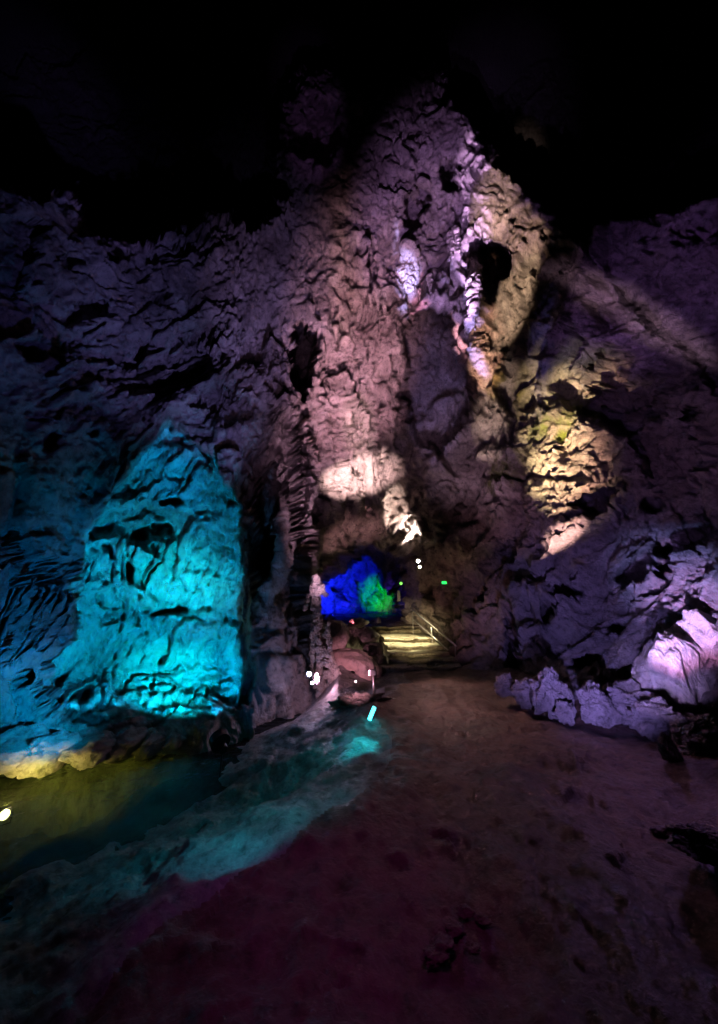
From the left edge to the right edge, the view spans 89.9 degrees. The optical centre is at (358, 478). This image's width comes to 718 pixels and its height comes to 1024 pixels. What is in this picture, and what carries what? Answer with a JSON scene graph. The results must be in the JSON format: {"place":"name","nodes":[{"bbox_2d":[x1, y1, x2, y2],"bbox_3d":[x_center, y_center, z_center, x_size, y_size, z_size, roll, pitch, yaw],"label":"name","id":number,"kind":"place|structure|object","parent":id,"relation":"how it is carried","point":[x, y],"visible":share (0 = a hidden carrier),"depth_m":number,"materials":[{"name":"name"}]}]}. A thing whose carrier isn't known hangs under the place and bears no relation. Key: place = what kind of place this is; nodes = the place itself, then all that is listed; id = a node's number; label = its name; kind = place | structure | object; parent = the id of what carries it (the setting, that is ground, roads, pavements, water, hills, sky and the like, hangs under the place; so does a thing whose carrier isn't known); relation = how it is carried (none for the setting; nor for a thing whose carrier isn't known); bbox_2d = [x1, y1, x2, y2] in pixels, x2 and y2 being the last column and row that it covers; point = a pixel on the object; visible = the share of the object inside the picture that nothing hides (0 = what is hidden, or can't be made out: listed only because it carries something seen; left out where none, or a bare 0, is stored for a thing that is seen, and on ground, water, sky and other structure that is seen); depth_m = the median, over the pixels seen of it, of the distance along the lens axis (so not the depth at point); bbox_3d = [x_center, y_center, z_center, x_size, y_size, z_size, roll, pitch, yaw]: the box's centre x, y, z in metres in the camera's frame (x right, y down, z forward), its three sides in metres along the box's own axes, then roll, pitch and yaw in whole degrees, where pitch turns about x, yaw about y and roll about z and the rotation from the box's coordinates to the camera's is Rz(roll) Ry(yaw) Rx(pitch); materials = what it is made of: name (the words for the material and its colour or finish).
{"place":"outdoors","nodes":[
{"label":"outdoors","id":0,"kind":"place"},
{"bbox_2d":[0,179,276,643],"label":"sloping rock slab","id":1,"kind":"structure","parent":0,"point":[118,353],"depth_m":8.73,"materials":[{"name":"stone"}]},
{"bbox_2d":[0,175,276,755],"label":"flowstone wall","id":2,"kind":"structure","parent":0,"point":[154,640],"depth_m":8.28,"materials":[{"name":"stone"}]},
{"bbox_2d":[0,713,300,920],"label":"water","id":3,"kind":"structure","parent":0,"point":[70,814],"depth_m":4.06,"materials":[{"name":"green liquid"}]},
{"bbox_2d":[0,723,51,777],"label":"shore rock","id":4,"kind":"object","parent":3,"relation":"on","point":[14,744],"visible":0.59,"depth_m":4.63,"materials":[{"name":"stone"}]},
{"bbox_2d":[13,730,82,778],"bbox_3d":[-4.168,3.703,4.817,0.567,0.524,0.848,0,-18,0],"label":"shore rock","id":5,"kind":"object","parent":3,"relation":"on","point":[40,760],"visible":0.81,"depth_m":4.65,"materials":[{"name":"stone"}]},
{"bbox_2d":[58,730,115,770],"bbox_3d":[-3.731,3.803,5.074,0.594,0.355,0.813,0,-18,0],"label":"shore rock","id":6,"kind":"object","parent":3,"relation":"on","point":[91,751],"visible":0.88,"depth_m":4.81,"materials":[{"name":"stone"}]},
{"bbox_2d":[102,725,149,763],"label":"shore rock","id":7,"kind":"object","parent":3,"relation":"on","point":[130,739],"visible":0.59,"depth_m":5.15,"materials":[{"name":"stone"}]},
{"bbox_2d":[131,728,165,760],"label":"shore rock","id":8,"kind":"object","parent":3,"relation":"on","point":[151,744],"visible":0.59,"depth_m":5.26,"materials":[{"name":"stone"}]},
{"bbox_2d":[157,726,187,753],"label":"shore rock","id":9,"kind":"object","parent":3,"relation":"on","point":[174,742],"visible":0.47,"depth_m":5.40,"materials":[{"name":"stone"}]},
{"bbox_2d":[0,665,412,1023],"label":"river bank","id":10,"kind":"structure","parent":0,"point":[71,936],"depth_m":2.68,"materials":[{"name":"stone"}]},
{"bbox_2d":[209,728,229,776],"bbox_3d":[-1.730,3.385,4.457,0.233,0.478,0.257,14,-23,-37],"label":"floodlight","id":11,"kind":"object","parent":10,"relation":"on","point":[219,740],"visible":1,"depth_m":4.45,"materials":[{"name":"black metal"}]},
{"bbox_2d":[306,671,312,678],"bbox_3d":[-0.981,3.870,7.088,0.133,0.125,0.074,2,-28,-6],"label":"floodlight","id":12,"kind":"object","parent":10,"relation":"on","point":[309,674],"visible":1,"depth_m":7.07,"materials":[{"name":"black metal"}]},
{"bbox_2d":[302,574,340,698],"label":"calcite column","id":13,"kind":"structure","parent":10,"relation":"on","point":[317,588],"depth_m":7.61,"materials":[{"name":"stone"}]},
{"bbox_2d":[322,648,382,680],"bbox_3d":[-0.247,4.884,8.362,1.757,1.718,1.019,0,-18,0],"label":"smooth boulder","id":14,"kind":"object","parent":10,"relation":"on","point":[359,662],"visible":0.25,"depth_m":8.19,"materials":[{"name":"stone"}]},
{"bbox_2d":[330,619,348,649],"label":"smooth boulder","id":15,"kind":"object","parent":14,"relation":"on","point":[339,632],"visible":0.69,"depth_m":8.74,"materials":[{"name":"stone"}]},
{"bbox_2d":[327,690,395,710],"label":"rock outcrop","id":16,"kind":"object","parent":10,"relation":"on","point":[351,699],"visible":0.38,"depth_m":5.86,"materials":[{"name":"brown stone"}]},
{"bbox_2d":[368,669,375,700],"bbox_3d":[0.215,3.454,5.876,0.123,0.621,0.189,0,-18,0],"label":"short post","id":17,"kind":"object","parent":10,"relation":"on","point":[372,672],"visible":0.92,"depth_m":5.87,"materials":[{"name":"metal"}]},
{"bbox_2d":[367,705,376,720],"bbox_3d":[0.180,3.308,5.049,0.160,0.216,0.119,0,-18,0],"label":"strip lamp","id":18,"kind":"object","parent":10,"relation":"on","point":[372,712],"visible":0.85,"depth_m":5.02,"materials":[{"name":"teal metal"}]},
{"bbox_2d":[363,642,384,657],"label":"rock","id":19,"kind":"object","parent":10,"relation":"on","point":[373,648],"visible":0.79,"depth_m":9.18,"materials":[{"name":"stone"}]},
{"bbox_2d":[371,655,379,663],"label":"rock","id":20,"kind":"object","parent":10,"relation":"on","point":[376,659],"visible":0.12,"depth_m":8.92,"materials":[{"name":"stone"}]},
{"bbox_2d":[370,624,461,673],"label":"stone staircase","id":21,"kind":"structure","parent":10,"relation":"on","point":[405,649],"depth_m":9.27,"materials":[{"name":"beige stone"}]},
{"bbox_2d":[358,627,379,642],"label":"rock","id":22,"kind":"object","parent":21,"relation":"on","point":[368,634],"visible":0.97,"depth_m":9.72,"materials":[{"name":"stone"}]},
{"bbox_2d":[411,609,456,655],"bbox_3d":[2.041,4.648,10.140,0.131,1.797,2.596,5,-19,-15],"label":"handrail","id":23,"kind":"object","parent":21,"relation":"on","point":[453,643],"visible":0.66,"depth_m":10.20,"materials":[{"name":"metal"}]},
{"bbox_2d":[241,310,320,738],"bbox_3d":[-2.736,-0.959,13.558,2.555,20.472,11.375,3,-19,-9],"label":"rock pillar","id":24,"kind":"object","parent":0,"point":[279,484],"visible":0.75,"depth_m":9.77,"materials":[{"name":"stone"}]},
{"bbox_2d":[349,617,368,627],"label":"rock","id":25,"kind":"object","parent":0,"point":[359,622],"visible":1,"depth_m":10.27,"materials":[{"name":"stone"}]},
{"bbox_2d":[0,0,717,237],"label":"cave ceiling","id":26,"kind":"structure","parent":0,"point":[610,110],"depth_m":18.22,"materials":[{"name":"stone"}]},
{"bbox_2d":[317,549,404,622],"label":"tunnel wall","id":27,"kind":"structure","parent":0,"point":[362,581],"depth_m":23.19,"materials":[{"name":"stone"}]},
{"bbox_2d":[397,591,399,600],"bbox_3d":[1.416,4.172,12.805,0.110,0.360,0.030,0,-18,0],"label":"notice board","id":28,"kind":"object","parent":27,"relation":"attached to","point":[398,595],"visible":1,"depth_m":12.79,"materials":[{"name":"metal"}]},
{"bbox_2d":[322,613,418,627],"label":"passage floor","id":29,"kind":"structure","parent":0,"point":[393,619],"depth_m":16.86,"materials":[{"name":"black stone"}]},
{"bbox_2d":[75,665,717,1023],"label":"cave floor","id":30,"kind":"structure","parent":0,"point":[561,865],"depth_m":2.00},
{"bbox_2d":[420,944,449,969],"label":"stone","id":31,"kind":"object","parent":30,"relation":"on","point":[431,957],"visible":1,"depth_m":1.67,"materials":[{"name":"stone"}]},
{"bbox_2d":[428,931,454,951],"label":"stone","id":32,"kind":"object","parent":30,"relation":"on","point":[442,940],"visible":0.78,"depth_m":1.73,"materials":[{"name":"stone"}]},
{"bbox_2d":[444,919,465,938],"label":"stone","id":33,"kind":"object","parent":30,"relation":"on","point":[455,928],"visible":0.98,"depth_m":1.81,"materials":[{"name":"stone"}]},
{"bbox_2d":[463,940,480,955],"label":"stone","id":34,"kind":"object","parent":30,"relation":"on","point":[470,947],"visible":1,"depth_m":1.72,"materials":[{"name":"stone"}]},
{"bbox_2d":[493,672,514,697],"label":"boulder","id":35,"kind":"object","parent":30,"relation":"on","point":[504,683],"visible":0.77,"depth_m":5.92,"materials":[{"name":"stone"}]},
{"bbox_2d":[511,677,533,708],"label":"boulder","id":36,"kind":"object","parent":30,"relation":"on","point":[522,691],"visible":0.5,"depth_m":5.48,"materials":[{"name":"stone"}]},
{"bbox_2d":[529,666,576,719],"bbox_3d":[2.743,3.072,5.130,0.600,0.723,0.435,-9,-15,-20],"label":"boulder","id":37,"kind":"object","parent":30,"relation":"on","point":[548,688],"visible":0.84,"depth_m":5.04,"materials":[{"name":"stone"}]},
{"bbox_2d":[554,700,574,725],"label":"boulder","id":38,"kind":"object","parent":30,"relation":"on","point":[564,712],"visible":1,"depth_m":4.68,"materials":[{"name":"stone"}]},
{"bbox_2d":[575,680,621,728],"bbox_3d":[3.094,2.950,4.696,0.521,0.570,0.468,17,-21,-6],"label":"boulder","id":39,"kind":"object","parent":30,"relation":"on","point":[597,708],"visible":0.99,"depth_m":4.57,"materials":[{"name":"stone"}]},
{"bbox_2d":[602,678,657,725],"bbox_3d":[3.548,3.013,4.773,0.832,0.642,0.814,10,-21,-27],"label":"boulder","id":40,"kind":"object","parent":30,"relation":"on","point":[623,694],"visible":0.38,"depth_m":4.69,"materials":[{"name":"stone"}]},
{"bbox_2d":[624,696,672,741],"bbox_3d":[3.472,2.827,4.216,0.560,0.475,0.537,-6,-19,16],"label":"boulder","id":41,"kind":"object","parent":30,"relation":"on","point":[644,718],"visible":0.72,"depth_m":4.15,"materials":[{"name":"stone"}]},
{"bbox_2d":[649,825,671,838],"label":"stone","id":42,"kind":"object","parent":30,"relation":"on","point":[662,831],"visible":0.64,"depth_m":2.57,"materials":[{"name":"stone"}]},
{"bbox_2d":[629,631,709,715],"bbox_3d":[4.318,2.875,4.948,1.111,1.449,1.002,0,-18,0],"label":"boulder","id":43,"kind":"object","parent":30,"relation":"on","point":[667,666],"visible":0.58,"depth_m":4.74,"materials":[{"name":"stone"}]},
{"bbox_2d":[656,731,683,761],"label":"boulder","id":44,"kind":"object","parent":30,"relation":"on","point":[666,746],"visible":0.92,"depth_m":3.52,"materials":[{"name":"stone"}]},
{"bbox_2d":[660,711,717,744],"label":"boulder","id":45,"kind":"object","parent":30,"relation":"on","point":[682,725],"visible":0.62,"depth_m":3.80,"materials":[{"name":"stone"}]},
{"bbox_2d":[665,608,717,665],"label":"boulder","id":46,"kind":"object","parent":30,"relation":"on","point":[697,626],"visible":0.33,"depth_m":5.13,"materials":[{"name":"stone"}]},
{"bbox_2d":[665,821,717,866],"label":"boulder","id":47,"kind":"object","parent":30,"relation":"on","point":[696,841],"visible":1,"depth_m":2.16,"materials":[{"name":"stone"}]},
{"bbox_2d":[679,731,717,755],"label":"boulder","id":48,"kind":"object","parent":30,"relation":"on","point":[698,743],"visible":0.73,"depth_m":3.53,"materials":[{"name":"stone"}]},
{"bbox_2d":[274,49,648,689],"bbox_3d":[1.359,-6.739,18.229,13.397,35.895,19.116,11,-21,-30],"label":"rock face","id":49,"kind":"object","parent":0,"point":[431,446],"visible":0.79,"depth_m":14.25},
{"bbox_2d":[322,501,331,534],"bbox_3d":[-1.053,1.281,11.834,0.320,1.115,0.325,0,-18,0],"label":"stalactite","id":50,"kind":"object","parent":49,"relation":"attached to","point":[327,507],"visible":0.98,"depth_m":11.78,"materials":[{"name":"stone"}]},
{"bbox_2d":[330,507,336,542],"bbox_3d":[-0.899,1.543,12.053,0.297,1.238,0.322,0,-18,0],"label":"stalactite","id":51,"kind":"object","parent":49,"relation":"attached to","point":[333,514],"visible":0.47,"depth_m":12.04,"materials":[{"name":"stone"}]},
{"bbox_2d":[344,505,349,533],"bbox_3d":[-0.464,1.533,13.501,0.295,1.117,0.313,0,-18,0],"label":"stalactite","id":52,"kind":"object","parent":49,"relation":"attached to","point":[347,513],"visible":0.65,"depth_m":13.43,"materials":[{"name":"stone"}]},
{"bbox_2d":[353,499,361,530],"bbox_3d":[-0.043,1.292,12.909,0.338,1.165,0.313,13,-22,-33],"label":"stalactite","id":53,"kind":"object","parent":49,"relation":"attached to","point":[357,504],"visible":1,"depth_m":12.86,"materials":[{"name":"stone"}]},
{"bbox_2d":[366,503,373,513],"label":"stalactite","id":54,"kind":"object","parent":49,"relation":"attached to","point":[369,509],"visible":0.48,"depth_m":14.70,"materials":[{"name":"stone"}]},
{"bbox_2d":[368,293,372,311],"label":"stalactite","id":55,"kind":"object","parent":49,"relation":"attached to","point":[370,296],"visible":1,"depth_m":14.32},
{"bbox_2d":[375,288,380,310],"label":"stalactite","id":56,"kind":"object","parent":49,"relation":"attached to","point":[377,290],"visible":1,"depth_m":14.21},
{"bbox_2d":[375,508,382,533],"bbox_3d":[0.791,1.645,14.112,0.310,1.032,0.332,0,-18,0],"label":"stalactite","id":57,"kind":"object","parent":49,"relation":"attached to","point":[379,514],"visible":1,"depth_m":14.05,"materials":[{"name":"stone"}]},
{"bbox_2d":[381,291,386,316],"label":"stalactite","id":58,"kind":"object","parent":49,"relation":"attached to","point":[384,296],"visible":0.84,"depth_m":14.47},
{"bbox_2d":[382,509,388,536],"bbox_3d":[1.050,1.754,14.257,0.310,1.107,0.312,-12,-22,33],"label":"stalactite","id":59,"kind":"object","parent":49,"relation":"attached to","point":[385,518],"visible":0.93,"depth_m":14.20,"materials":[{"name":"stone"}]},
{"bbox_2d":[394,238,420,293],"bbox_3d":[2.010,-8.761,14.828,1.093,1.886,1.448,0,-18,0],"label":"flowstone drape","id":60,"kind":"object","parent":49,"relation":"attached to","point":[407,271],"visible":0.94,"depth_m":14.66,"materials":[{"name":"white stone"}]},
{"bbox_2d":[418,288,421,300],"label":"stalactite","id":61,"kind":"object","parent":49,"relation":"attached to","point":[420,293],"visible":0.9,"depth_m":15.20},
{"bbox_2d":[426,273,432,293],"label":"stalactite","id":62,"kind":"object","parent":49,"relation":"attached to","point":[429,279],"visible":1,"depth_m":14.42},
{"bbox_2d":[431,268,436,279],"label":"stalactite","id":63,"kind":"object","parent":49,"relation":"attached to","point":[434,271],"visible":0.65,"depth_m":14.86},
{"bbox_2d":[446,230,455,257],"bbox_3d":[3.802,-9.520,14.683,0.449,1.358,0.439,0,-18,0],"label":"stalactite","id":64,"kind":"object","parent":49,"relation":"attached to","point":[450,238],"visible":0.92,"depth_m":14.55},
{"bbox_2d":[451,344,460,355],"bbox_3d":[4.401,-5.860,16.336,0.426,0.551,0.437,0,-18,0],"label":"calcite nodule","id":65,"kind":"object","parent":49,"relation":"attached to","point":[455,350],"visible":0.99,"depth_m":16.21,"materials":[{"name":"stone"}]},
{"bbox_2d":[451,225,461,252],"bbox_3d":[3.996,-9.732,14.609,0.389,1.488,0.400,0,-18,0],"label":"stalactite","id":66,"kind":"object","parent":49,"relation":"attached to","point":[456,229],"visible":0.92,"depth_m":14.54},
{"bbox_2d":[452,309,463,325],"bbox_3d":[4.412,-6.976,15.670,0.538,0.643,1.160,-13,-22,34],"label":"calcite nodule","id":67,"kind":"object","parent":49,"relation":"attached to","point":[457,318],"visible":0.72,"depth_m":15.29,"materials":[{"name":"stone"}]},
{"bbox_2d":[453,323,463,338],"bbox_3d":[4.545,-6.595,16.162,0.561,0.858,0.792,-11,-22,31],"label":"calcite nodule","id":68,"kind":"object","parent":49,"relation":"attached to","point":[457,330],"visible":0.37,"depth_m":15.93,"materials":[{"name":"stone"}]},
{"bbox_2d":[467,214,474,225],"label":"stalactite","id":69,"kind":"object","parent":49,"relation":"attached to","point":[470,219],"visible":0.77,"depth_m":14.84},
{"bbox_2d":[457,226,494,388],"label":"flowstone column","id":70,"kind":"structure","parent":49,"relation":"attached to","point":[478,351],"depth_m":14.18,"materials":[{"name":"stone"}]},
{"bbox_2d":[456,904,475,919],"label":"stone","id":71,"kind":"object","parent":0,"point":[465,912],"visible":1,"depth_m":1.92,"materials":[{"name":"stone"}]},
{"bbox_2d":[472,915,492,926],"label":"stone","id":72,"kind":"object","parent":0,"point":[483,920],"visible":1,"depth_m":1.87,"materials":[{"name":"stone"}]},
{"bbox_2d":[437,186,717,721],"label":"cave wall","id":73,"kind":"structure","parent":0,"point":[602,570],"depth_m":8.50,"materials":[{"name":"stone"}]}
]}

